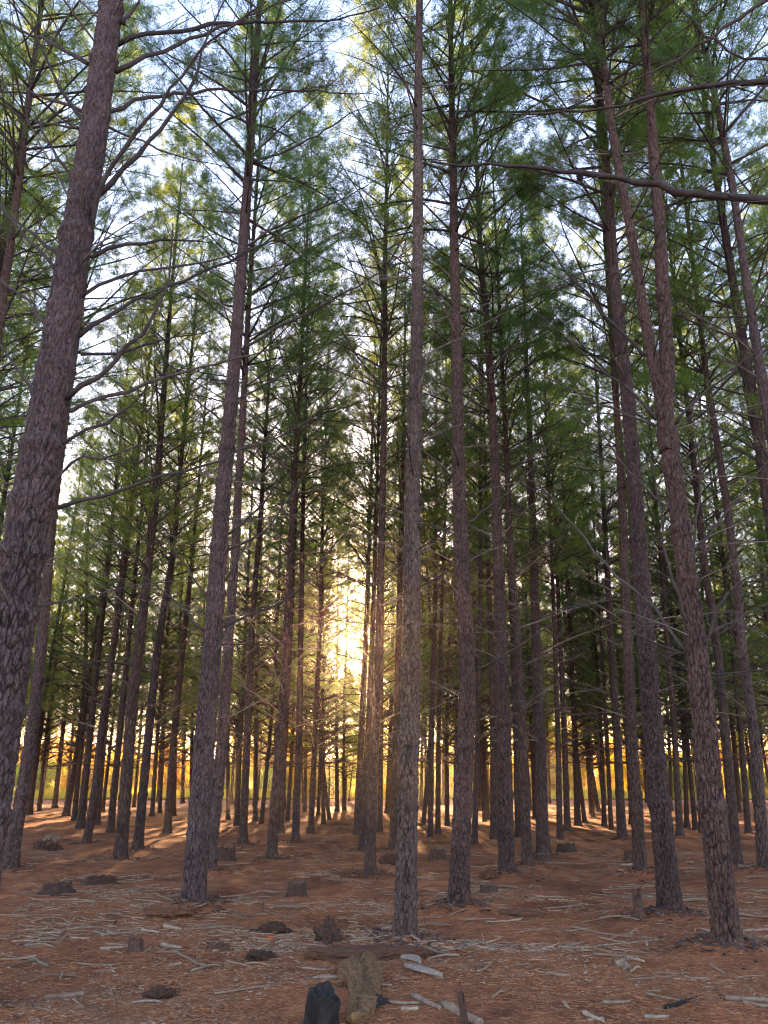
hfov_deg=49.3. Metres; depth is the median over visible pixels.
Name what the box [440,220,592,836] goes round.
pine tree
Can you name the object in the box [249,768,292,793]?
sunlit bush
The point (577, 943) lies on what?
dry stick
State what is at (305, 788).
pine tree
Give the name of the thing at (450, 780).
sunlit bush
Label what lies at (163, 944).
dry stick
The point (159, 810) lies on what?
pine tree
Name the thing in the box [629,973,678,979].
dry twig
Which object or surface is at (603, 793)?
pine tree
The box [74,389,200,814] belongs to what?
pine tree
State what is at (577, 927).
dry stick
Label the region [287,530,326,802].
pine tree
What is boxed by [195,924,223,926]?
dry twig
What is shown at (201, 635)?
pine tree
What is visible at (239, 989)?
dry twig
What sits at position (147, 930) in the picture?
dry stick
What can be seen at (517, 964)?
dry twig
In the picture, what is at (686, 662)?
pine tree
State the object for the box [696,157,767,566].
pine tree
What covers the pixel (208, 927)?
dry twig
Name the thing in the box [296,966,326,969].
dry twig
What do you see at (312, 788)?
pine tree
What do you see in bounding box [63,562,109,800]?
pine tree
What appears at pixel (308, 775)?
sunlit bush
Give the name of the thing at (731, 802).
pine tree
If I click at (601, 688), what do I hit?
pine tree
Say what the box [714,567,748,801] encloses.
pine tree
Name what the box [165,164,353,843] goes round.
pine tree
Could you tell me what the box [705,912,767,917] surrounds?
dry twig
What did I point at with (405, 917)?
pine tree
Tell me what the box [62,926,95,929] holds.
dry twig
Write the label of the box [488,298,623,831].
pine tree
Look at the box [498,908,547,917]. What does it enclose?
soil clod
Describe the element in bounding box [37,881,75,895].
tree stump
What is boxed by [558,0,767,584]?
pine tree
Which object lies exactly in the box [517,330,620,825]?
pine tree
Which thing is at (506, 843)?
pine tree
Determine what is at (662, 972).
dry twig
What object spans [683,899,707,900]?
dry twig
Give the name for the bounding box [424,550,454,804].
pine tree
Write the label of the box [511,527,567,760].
pine tree
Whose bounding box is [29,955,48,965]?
dry stick
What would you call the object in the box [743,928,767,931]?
dry stick
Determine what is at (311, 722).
pine tree
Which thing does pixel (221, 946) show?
soil clod
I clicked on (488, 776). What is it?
pine tree
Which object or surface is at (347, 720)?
pine tree
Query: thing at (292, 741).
pine tree
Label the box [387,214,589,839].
pine tree
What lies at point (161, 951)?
dry twig
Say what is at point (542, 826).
pine tree
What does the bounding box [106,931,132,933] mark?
dry stick
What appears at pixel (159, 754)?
pine tree
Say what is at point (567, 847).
tree stump
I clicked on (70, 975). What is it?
dry twig
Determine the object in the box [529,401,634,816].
pine tree
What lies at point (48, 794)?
meadow grass
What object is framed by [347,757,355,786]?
sunlit bush
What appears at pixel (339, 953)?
fallen log
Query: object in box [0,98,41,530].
pine tree
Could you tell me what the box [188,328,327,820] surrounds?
pine tree
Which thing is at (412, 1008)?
dry stick
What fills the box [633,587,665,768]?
pine tree
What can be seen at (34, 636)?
pine tree
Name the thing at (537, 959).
dry twig
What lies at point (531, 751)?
pine tree
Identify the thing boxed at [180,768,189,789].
sunlit bush
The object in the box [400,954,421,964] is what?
wood splinter
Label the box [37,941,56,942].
dry twig
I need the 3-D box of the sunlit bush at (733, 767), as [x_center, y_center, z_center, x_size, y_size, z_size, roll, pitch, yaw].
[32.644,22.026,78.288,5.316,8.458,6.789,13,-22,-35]
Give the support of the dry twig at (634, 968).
on the forest floor
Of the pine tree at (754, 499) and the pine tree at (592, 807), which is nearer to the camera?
the pine tree at (754, 499)
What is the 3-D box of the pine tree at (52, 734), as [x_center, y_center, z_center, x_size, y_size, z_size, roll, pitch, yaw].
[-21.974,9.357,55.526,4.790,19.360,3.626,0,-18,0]
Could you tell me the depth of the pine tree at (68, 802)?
36.62 m
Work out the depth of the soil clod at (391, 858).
15.76 m
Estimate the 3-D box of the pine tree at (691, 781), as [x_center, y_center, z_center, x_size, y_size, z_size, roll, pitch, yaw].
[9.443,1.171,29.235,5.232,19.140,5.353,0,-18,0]
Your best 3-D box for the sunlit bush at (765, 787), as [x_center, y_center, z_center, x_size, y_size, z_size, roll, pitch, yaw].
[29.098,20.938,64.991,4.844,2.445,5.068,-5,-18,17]
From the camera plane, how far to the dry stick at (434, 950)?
7.74 m
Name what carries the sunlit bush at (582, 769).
on the forest floor
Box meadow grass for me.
[12,785,767,799]
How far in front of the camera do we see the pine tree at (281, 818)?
26.87 m
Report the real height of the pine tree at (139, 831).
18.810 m
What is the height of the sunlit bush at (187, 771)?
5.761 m
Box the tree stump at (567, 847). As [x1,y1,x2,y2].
[555,842,578,852]
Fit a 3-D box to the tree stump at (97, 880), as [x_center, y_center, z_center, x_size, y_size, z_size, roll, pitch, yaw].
[-4.552,5.895,13.372,0.619,0.135,0.650,8,-19,-23]
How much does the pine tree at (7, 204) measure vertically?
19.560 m
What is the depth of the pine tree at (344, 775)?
43.78 m
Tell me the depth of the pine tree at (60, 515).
53.29 m
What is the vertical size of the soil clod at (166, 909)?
0.127 m
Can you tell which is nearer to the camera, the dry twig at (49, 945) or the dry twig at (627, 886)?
the dry twig at (49, 945)
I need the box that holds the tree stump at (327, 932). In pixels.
[313,915,344,944]
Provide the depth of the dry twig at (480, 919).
9.64 m
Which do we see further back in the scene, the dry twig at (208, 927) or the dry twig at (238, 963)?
the dry twig at (208, 927)
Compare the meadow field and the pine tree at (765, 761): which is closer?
the pine tree at (765, 761)
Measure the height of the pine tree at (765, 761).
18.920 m
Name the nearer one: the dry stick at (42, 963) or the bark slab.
the bark slab
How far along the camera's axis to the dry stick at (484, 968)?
6.94 m
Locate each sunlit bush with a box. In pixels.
[13,758,67,791]
[19,735,69,787]
[51,728,96,788]
[51,746,122,791]
[104,762,152,790]
[110,754,151,786]
[136,738,166,787]
[153,735,189,790]
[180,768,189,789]
[188,765,261,792]
[230,725,294,788]
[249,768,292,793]
[286,728,339,793]
[303,757,356,794]
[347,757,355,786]
[351,739,387,788]
[383,763,423,792]
[385,763,450,790]
[423,763,452,790]
[489,756,529,787]
[511,727,561,765]
[512,761,562,790]
[527,711,613,789]
[529,763,572,791]
[593,756,614,787]
[595,719,640,789]
[614,752,682,794]
[625,761,694,792]
[668,767,695,798]
[719,740,767,785]
[723,766,767,793]
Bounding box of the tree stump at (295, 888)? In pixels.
[284,880,307,897]
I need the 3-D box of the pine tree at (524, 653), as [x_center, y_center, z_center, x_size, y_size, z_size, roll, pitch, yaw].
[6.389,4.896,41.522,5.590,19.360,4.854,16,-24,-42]
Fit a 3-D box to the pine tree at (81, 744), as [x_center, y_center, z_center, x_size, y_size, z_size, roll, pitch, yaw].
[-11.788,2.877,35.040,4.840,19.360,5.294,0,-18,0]
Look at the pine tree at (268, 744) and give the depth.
30.80 m
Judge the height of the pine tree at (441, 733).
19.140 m
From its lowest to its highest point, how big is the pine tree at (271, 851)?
19.560 m
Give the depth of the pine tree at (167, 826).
26.74 m
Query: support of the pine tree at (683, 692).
on the forest floor
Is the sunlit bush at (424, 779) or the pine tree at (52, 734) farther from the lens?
the sunlit bush at (424, 779)
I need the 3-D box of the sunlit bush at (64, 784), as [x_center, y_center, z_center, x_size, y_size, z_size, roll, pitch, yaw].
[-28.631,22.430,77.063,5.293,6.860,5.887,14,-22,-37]
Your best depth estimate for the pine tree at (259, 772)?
55.99 m
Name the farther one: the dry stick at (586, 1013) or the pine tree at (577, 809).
the pine tree at (577, 809)
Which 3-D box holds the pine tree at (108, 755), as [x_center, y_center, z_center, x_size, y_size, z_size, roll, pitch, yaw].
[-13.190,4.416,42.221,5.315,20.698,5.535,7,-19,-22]
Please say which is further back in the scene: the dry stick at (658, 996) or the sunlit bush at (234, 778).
the sunlit bush at (234, 778)
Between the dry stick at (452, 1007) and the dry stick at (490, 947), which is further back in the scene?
the dry stick at (490, 947)
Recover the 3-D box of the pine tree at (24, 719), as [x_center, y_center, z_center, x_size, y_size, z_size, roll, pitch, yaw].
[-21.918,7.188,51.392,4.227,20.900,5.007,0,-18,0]
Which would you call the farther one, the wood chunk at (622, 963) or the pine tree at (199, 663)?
the pine tree at (199, 663)
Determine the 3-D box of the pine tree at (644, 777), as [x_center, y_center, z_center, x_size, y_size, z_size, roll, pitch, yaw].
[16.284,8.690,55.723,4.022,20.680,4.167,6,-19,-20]
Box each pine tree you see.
[0,0,52,380]
[0,0,179,727]
[0,0,208,603]
[0,0,386,889]
[0,4,222,869]
[0,5,126,616]
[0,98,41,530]
[0,193,69,542]
[0,198,104,540]
[0,268,50,642]
[0,341,64,719]
[0,430,73,706]
[1,464,60,698]
[17,514,73,762]
[18,652,46,759]
[19,604,51,758]
[21,446,97,810]
[21,536,62,800]
[21,546,82,802]
[23,410,110,814]
[23,517,83,804]
[28,403,133,815]
[43,164,222,842]
[44,375,153,820]
[44,435,121,807]
[44,452,148,810]
[46,99,263,858]
[47,543,102,803]
[50,277,180,828]
[54,266,214,832]
[55,338,199,824]
[56,448,152,766]
[62,421,173,811]
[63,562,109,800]
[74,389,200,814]
[75,571,114,803]
[88,179,260,848]
[96,539,140,766]
[97,525,161,804]
[101,409,210,815]
[106,520,185,807]
[112,413,204,812]
[114,0,426,901]
[115,596,165,766]
[119,0,367,868]
[119,274,283,832]
[122,449,206,808]
[131,427,234,815]
[143,597,183,801]
[144,488,230,789]
[147,531,203,804]
[150,428,241,760]
[158,574,198,803]
[160,599,195,766]
[164,394,281,819]
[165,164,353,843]
[179,541,236,756]
[182,340,304,825]
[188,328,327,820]
[195,81,408,858]
[201,486,265,805]
[205,147,391,841]
[218,526,262,800]
[220,253,367,832]
[223,340,338,823]
[230,539,261,803]
[231,443,333,765]
[234,380,354,819]
[234,502,283,805]
[235,571,267,800]
[243,258,394,833]
[247,0,504,874]
[250,425,345,811]
[254,461,335,808]
[259,328,387,823]
[260,553,297,767]
[263,518,328,808]
[275,375,395,819]
[277,246,472,834]
[287,154,486,850]
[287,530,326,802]
[288,558,314,802]
[296,399,368,814]
[303,296,456,831]
[305,444,364,811]
[308,591,344,799]
[309,659,352,804]
[310,0,525,935]
[311,145,488,848]
[324,485,369,809]
[327,0,613,904]
[327,684,365,801]
[328,474,395,758]
[330,673,363,803]
[332,399,446,813]
[341,257,518,836]
[342,470,443,757]
[346,532,389,767]
[351,315,493,825]
[355,247,514,833]
[360,393,446,764]
[365,554,394,764]
[366,1,626,871]
[384,456,435,767]
[384,465,457,808]
[385,364,525,817]
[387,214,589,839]
[389,352,527,825]
[410,68,610,865]
[419,181,572,843]
[420,364,544,821]
[420,510,458,805]
[420,577,454,801]
[421,146,625,854]
[424,480,512,810]
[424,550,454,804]
[425,0,767,910]
[431,0,767,295]
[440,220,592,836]
[442,378,543,819]
[445,575,458,793]
[449,0,767,943]
[450,574,510,755]
[454,385,553,765]
[464,210,624,839]
[481,394,586,817]
[485,441,552,761]
[486,720,489,803]
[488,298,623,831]
[489,473,560,810]
[501,0,720,870]
[506,351,619,822]
[507,532,554,768]
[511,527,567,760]
[515,228,704,838]
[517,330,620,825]
[519,537,568,803]
[525,342,635,825]
[528,579,570,801]
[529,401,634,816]
[537,416,615,811]
[539,329,654,829]
[543,473,634,813]
[545,79,767,864]
[545,359,676,823]
[545,576,615,767]
[549,476,621,806]
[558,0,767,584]
[563,586,617,790]
[564,230,755,835]
[573,1,767,867]
[574,0,767,706]
[575,328,685,761]
[580,611,622,804]
[585,310,753,829]
[599,315,733,827]
[605,527,647,804]
[606,290,767,832]
[606,553,664,802]
[610,507,682,759]
[611,503,678,762]
[616,460,690,810]
[630,325,767,823]
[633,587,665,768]
[643,267,767,833]
[647,250,767,761]
[648,462,745,764]
[659,607,717,801]
[660,430,766,812]
[664,531,696,800]
[675,491,746,765]
[694,185,767,573]
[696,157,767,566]
[701,288,767,735]
[708,105,767,454]
[709,344,767,752]
[711,574,746,783]
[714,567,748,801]
[714,579,765,802]
[719,530,765,767]
[721,503,767,785]
[728,477,767,764]
[733,39,767,477]
[733,446,767,737]
[741,439,767,746]
[744,380,767,711]
[746,444,767,703]
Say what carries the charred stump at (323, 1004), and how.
on the forest floor
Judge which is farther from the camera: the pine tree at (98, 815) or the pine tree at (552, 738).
the pine tree at (552, 738)
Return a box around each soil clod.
[141,984,178,999]
[143,902,200,916]
[205,942,233,950]
[211,895,228,902]
[245,949,279,961]
[247,921,292,933]
[378,853,396,864]
[479,868,500,879]
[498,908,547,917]
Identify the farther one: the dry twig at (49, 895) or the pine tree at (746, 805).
the pine tree at (746, 805)
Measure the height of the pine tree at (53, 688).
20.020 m
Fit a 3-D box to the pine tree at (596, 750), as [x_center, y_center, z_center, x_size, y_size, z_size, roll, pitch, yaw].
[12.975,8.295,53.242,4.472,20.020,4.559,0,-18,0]
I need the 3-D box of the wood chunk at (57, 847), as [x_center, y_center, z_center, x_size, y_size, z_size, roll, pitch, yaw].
[-7.323,7.514,18.697,0.352,0.250,0.303,0,-18,0]
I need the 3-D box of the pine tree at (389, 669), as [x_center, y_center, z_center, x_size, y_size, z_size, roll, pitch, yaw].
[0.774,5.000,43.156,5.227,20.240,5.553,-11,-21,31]
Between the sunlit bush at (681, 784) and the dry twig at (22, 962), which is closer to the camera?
the dry twig at (22, 962)
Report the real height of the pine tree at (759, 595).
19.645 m
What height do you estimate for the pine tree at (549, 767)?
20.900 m
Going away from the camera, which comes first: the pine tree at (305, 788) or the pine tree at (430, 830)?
the pine tree at (430, 830)
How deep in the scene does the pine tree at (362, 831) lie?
21.45 m
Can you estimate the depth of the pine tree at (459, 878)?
12.95 m
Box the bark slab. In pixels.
[312,974,337,979]
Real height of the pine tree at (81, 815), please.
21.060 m
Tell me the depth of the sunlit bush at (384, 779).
72.62 m
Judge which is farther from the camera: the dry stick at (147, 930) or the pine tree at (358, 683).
the pine tree at (358, 683)
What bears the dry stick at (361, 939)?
on the forest floor
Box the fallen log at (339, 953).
[303,944,439,962]
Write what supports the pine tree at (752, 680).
on the forest floor
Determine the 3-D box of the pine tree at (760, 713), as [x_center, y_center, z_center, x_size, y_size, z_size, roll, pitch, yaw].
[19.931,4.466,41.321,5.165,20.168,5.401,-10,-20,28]
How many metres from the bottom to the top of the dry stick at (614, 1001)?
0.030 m
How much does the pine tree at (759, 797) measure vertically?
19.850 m
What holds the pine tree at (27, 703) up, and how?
on the forest floor
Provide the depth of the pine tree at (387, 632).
34.69 m
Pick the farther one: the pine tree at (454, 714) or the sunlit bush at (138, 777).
the sunlit bush at (138, 777)
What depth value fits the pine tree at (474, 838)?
22.36 m
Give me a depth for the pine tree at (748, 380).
14.12 m
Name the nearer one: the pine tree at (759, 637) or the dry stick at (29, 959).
the dry stick at (29, 959)
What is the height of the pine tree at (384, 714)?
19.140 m
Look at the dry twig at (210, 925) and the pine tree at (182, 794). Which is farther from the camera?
the pine tree at (182, 794)
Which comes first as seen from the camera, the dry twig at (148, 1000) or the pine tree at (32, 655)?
the dry twig at (148, 1000)
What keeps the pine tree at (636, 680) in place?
on the forest floor
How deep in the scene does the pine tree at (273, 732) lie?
50.43 m
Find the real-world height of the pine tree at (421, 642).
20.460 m
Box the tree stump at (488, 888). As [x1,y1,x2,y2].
[478,884,498,893]
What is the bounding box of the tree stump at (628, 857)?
[623,849,632,862]
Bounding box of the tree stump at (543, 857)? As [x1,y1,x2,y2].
[534,853,552,861]
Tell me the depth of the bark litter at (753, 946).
9.92 m
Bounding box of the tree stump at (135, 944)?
[125,937,143,953]
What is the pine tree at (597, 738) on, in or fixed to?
on the forest floor
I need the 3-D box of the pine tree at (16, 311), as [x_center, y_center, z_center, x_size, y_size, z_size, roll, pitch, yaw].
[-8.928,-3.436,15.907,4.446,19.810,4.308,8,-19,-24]
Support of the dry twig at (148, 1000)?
on the forest floor
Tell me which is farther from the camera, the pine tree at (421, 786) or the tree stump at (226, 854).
the pine tree at (421, 786)
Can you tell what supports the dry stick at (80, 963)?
on the forest floor
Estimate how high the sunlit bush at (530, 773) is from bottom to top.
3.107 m
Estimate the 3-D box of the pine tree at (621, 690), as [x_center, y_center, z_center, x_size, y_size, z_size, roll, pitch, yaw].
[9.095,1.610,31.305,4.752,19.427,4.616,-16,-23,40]
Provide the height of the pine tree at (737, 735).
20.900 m
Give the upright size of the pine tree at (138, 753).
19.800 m
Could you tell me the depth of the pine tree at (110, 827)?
26.92 m
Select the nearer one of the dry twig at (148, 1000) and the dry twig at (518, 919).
the dry twig at (148, 1000)
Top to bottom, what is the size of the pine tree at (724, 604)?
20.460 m
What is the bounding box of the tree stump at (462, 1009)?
[456,980,468,1023]
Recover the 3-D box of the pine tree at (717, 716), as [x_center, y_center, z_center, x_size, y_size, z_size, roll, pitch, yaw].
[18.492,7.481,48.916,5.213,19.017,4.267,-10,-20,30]
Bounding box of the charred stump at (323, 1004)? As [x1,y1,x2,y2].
[302,981,340,1023]
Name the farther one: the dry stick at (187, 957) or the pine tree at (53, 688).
the pine tree at (53, 688)
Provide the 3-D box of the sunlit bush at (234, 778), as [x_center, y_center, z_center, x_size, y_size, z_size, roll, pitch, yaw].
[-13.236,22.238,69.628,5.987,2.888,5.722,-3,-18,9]
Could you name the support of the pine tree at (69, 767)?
on the forest floor
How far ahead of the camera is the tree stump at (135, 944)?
7.84 m
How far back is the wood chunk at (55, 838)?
20.53 m
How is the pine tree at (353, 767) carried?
on the forest floor
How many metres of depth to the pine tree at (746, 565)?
28.26 m
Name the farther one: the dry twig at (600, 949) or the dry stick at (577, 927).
the dry stick at (577, 927)
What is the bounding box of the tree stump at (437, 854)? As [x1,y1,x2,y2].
[427,847,447,860]
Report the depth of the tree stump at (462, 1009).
5.48 m
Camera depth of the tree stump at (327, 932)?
8.22 m
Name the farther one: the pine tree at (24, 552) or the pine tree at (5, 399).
the pine tree at (5, 399)
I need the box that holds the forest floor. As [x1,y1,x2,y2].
[0,777,767,1023]
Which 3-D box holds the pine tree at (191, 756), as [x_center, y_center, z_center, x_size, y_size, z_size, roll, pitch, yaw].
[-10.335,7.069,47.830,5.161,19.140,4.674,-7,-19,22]
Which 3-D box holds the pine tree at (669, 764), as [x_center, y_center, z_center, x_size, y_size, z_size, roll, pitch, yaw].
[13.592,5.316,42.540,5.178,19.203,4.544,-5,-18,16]
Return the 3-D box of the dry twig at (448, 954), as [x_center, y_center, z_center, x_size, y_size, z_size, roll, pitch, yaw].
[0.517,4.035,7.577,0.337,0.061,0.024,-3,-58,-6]
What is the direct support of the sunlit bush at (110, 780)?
on the forest floor
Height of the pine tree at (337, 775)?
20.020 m
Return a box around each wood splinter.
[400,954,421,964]
[404,963,442,978]
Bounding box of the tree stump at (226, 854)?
[217,846,236,860]
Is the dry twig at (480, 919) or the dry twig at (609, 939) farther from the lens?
the dry twig at (480, 919)
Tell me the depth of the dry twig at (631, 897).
11.65 m
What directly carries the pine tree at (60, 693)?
on the forest floor
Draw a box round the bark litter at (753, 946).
[0,837,767,1017]
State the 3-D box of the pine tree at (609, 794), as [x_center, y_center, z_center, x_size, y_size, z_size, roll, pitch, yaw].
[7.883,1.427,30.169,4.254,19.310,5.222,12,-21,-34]
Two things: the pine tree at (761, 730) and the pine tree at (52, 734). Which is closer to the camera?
the pine tree at (761, 730)
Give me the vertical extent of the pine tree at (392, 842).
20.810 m
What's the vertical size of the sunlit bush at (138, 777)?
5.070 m
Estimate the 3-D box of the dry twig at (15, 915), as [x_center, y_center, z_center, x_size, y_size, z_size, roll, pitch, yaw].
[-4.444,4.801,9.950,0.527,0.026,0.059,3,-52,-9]
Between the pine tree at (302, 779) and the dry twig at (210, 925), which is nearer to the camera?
the dry twig at (210, 925)
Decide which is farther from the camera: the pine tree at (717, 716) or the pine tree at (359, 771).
the pine tree at (717, 716)
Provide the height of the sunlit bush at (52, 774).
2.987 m
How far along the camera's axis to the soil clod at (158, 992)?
6.46 m
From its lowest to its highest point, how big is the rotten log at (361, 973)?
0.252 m
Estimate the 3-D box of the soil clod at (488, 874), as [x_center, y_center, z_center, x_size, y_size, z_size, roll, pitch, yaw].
[1.741,5.935,13.712,0.369,0.180,0.245,0,-18,0]
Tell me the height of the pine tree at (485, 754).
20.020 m
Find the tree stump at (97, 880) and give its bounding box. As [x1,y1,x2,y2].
[79,875,119,884]
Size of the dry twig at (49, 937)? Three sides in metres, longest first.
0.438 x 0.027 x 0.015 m
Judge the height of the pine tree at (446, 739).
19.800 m
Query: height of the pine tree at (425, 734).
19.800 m
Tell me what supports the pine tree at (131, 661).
on the forest floor
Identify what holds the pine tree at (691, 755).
on the forest floor
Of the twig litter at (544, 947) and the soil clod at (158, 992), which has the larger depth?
the twig litter at (544, 947)
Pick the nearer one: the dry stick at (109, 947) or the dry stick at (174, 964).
the dry stick at (174, 964)
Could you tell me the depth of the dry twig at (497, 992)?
6.28 m
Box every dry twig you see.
[0,914,33,915]
[0,954,36,959]
[8,959,35,966]
[12,939,38,941]
[25,943,53,946]
[28,893,77,896]
[32,899,94,900]
[32,931,58,936]
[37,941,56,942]
[38,937,65,938]
[46,974,76,976]
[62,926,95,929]
[72,994,82,1004]
[101,933,117,936]
[105,942,127,945]
[131,999,163,1003]
[140,899,162,902]
[149,895,179,899]
[157,950,173,953]
[184,925,229,929]
[191,964,222,971]
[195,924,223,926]
[214,982,276,993]
[225,959,252,967]
[245,962,270,966]
[262,909,294,917]
[275,939,291,943]
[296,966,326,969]
[353,911,379,912]
[423,923,451,924]
[427,953,458,959]
[451,938,473,942]
[464,918,495,920]
[485,917,522,922]
[491,990,504,997]
[515,963,531,965]
[528,958,546,962]
[543,904,581,907]
[566,928,588,931]
[594,948,611,952]
[594,952,636,956]
[596,915,630,919]
[599,935,626,942]
[617,885,644,887]
[621,897,655,898]
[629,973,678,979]
[630,965,640,972]
[655,971,690,973]
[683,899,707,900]
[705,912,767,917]
[743,875,767,877]
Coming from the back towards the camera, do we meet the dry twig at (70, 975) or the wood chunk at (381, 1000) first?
the dry twig at (70, 975)
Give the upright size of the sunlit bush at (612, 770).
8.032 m
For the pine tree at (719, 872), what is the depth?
9.83 m
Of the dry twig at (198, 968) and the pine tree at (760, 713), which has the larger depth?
the pine tree at (760, 713)
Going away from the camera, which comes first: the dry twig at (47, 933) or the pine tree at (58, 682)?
the dry twig at (47, 933)
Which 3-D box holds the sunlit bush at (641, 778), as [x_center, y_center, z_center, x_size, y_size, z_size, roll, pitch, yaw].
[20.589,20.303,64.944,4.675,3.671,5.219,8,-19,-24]
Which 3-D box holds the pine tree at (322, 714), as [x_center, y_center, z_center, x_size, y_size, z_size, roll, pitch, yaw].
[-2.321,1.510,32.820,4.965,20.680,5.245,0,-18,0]
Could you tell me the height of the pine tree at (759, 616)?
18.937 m
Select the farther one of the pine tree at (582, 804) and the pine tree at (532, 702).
the pine tree at (532, 702)
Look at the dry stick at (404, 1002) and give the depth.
6.03 m
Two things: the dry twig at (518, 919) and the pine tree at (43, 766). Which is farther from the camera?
the pine tree at (43, 766)
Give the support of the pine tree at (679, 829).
on the forest floor
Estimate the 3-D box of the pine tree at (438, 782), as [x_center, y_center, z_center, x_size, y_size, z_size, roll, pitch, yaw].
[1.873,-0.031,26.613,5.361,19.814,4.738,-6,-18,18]
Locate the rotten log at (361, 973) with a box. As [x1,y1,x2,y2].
[337,951,384,1023]
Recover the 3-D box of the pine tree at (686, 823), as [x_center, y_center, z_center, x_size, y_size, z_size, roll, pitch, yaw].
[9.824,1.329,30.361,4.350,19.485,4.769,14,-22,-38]
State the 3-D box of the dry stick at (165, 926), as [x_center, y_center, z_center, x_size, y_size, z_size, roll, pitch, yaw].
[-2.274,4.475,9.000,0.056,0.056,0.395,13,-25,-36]
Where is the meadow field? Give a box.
[12,782,767,798]
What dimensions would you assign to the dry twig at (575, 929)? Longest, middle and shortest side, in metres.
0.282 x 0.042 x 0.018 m
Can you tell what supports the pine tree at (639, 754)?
on the forest floor
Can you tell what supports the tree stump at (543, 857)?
on the forest floor
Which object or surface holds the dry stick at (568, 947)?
on the forest floor
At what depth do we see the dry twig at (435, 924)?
9.27 m
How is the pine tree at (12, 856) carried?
on the forest floor
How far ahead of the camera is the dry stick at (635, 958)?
7.34 m
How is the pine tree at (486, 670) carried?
on the forest floor
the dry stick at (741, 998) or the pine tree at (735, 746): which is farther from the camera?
the pine tree at (735, 746)
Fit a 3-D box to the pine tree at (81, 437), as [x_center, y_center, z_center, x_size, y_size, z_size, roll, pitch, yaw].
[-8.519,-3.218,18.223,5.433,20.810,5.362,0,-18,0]
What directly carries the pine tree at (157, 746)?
on the forest floor
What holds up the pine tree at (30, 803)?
on the forest floor
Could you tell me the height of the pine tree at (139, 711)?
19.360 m
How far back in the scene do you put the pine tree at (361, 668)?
47.58 m
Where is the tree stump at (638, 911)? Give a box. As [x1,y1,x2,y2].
[631,887,646,920]
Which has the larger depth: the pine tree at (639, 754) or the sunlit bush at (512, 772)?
the sunlit bush at (512, 772)
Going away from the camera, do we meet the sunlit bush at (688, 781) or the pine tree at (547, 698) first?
the pine tree at (547, 698)
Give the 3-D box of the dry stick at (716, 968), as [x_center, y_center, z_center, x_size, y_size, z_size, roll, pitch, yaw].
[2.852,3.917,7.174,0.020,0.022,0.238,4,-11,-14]
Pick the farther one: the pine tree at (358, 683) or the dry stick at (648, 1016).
the pine tree at (358, 683)
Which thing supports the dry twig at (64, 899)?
on the forest floor
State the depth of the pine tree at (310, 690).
44.88 m
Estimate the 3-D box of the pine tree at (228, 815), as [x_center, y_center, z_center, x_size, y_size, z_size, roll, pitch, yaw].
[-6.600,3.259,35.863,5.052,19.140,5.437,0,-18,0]
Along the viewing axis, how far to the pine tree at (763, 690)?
31.36 m
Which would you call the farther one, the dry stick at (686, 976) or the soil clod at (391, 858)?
the soil clod at (391, 858)
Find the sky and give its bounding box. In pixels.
[0,0,767,772]
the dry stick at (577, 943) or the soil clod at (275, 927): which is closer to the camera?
the dry stick at (577, 943)
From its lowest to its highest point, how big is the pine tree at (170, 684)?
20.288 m
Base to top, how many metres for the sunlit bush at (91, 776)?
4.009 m
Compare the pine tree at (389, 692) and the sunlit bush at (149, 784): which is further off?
the sunlit bush at (149, 784)
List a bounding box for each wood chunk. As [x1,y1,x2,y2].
[33,839,53,849]
[42,833,60,842]
[48,842,63,851]
[372,993,391,1007]
[614,958,631,969]
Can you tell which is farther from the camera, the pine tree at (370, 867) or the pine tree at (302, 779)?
the pine tree at (302, 779)
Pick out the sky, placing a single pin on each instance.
(161, 19)
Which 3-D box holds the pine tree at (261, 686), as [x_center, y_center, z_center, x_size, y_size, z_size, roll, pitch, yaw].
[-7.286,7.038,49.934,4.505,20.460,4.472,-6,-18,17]
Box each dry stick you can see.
[0,954,56,963]
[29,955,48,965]
[44,991,84,999]
[77,962,121,965]
[95,967,117,971]
[100,946,127,949]
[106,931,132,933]
[140,928,159,932]
[160,942,182,948]
[163,924,181,929]
[169,962,181,965]
[172,949,206,966]
[350,936,378,942]
[389,1000,419,1004]
[400,1006,418,1010]
[410,934,420,941]
[410,992,441,1009]
[426,947,449,953]
[441,1000,483,1023]
[467,942,509,952]
[476,964,489,971]
[547,971,569,976]
[557,941,584,948]
[557,945,596,948]
[572,926,632,936]
[582,1010,604,1021]
[597,939,651,945]
[601,999,630,1003]
[626,955,644,961]
[644,1014,669,1018]
[645,992,681,1000]
[663,995,697,1008]
[684,975,707,979]
[707,963,724,973]
[724,995,767,1001]
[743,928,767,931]
[743,1000,767,1006]
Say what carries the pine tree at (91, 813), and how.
on the forest floor
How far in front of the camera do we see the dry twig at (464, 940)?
8.49 m
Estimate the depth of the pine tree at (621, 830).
24.06 m
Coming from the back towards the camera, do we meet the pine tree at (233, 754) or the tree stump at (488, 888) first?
the pine tree at (233, 754)
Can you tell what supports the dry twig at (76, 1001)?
on the forest floor
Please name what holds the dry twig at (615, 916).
on the forest floor
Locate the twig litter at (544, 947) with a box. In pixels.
[0,819,767,953]
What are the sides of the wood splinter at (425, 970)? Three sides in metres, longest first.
0.420 x 0.068 x 0.054 m
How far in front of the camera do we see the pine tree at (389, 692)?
52.36 m

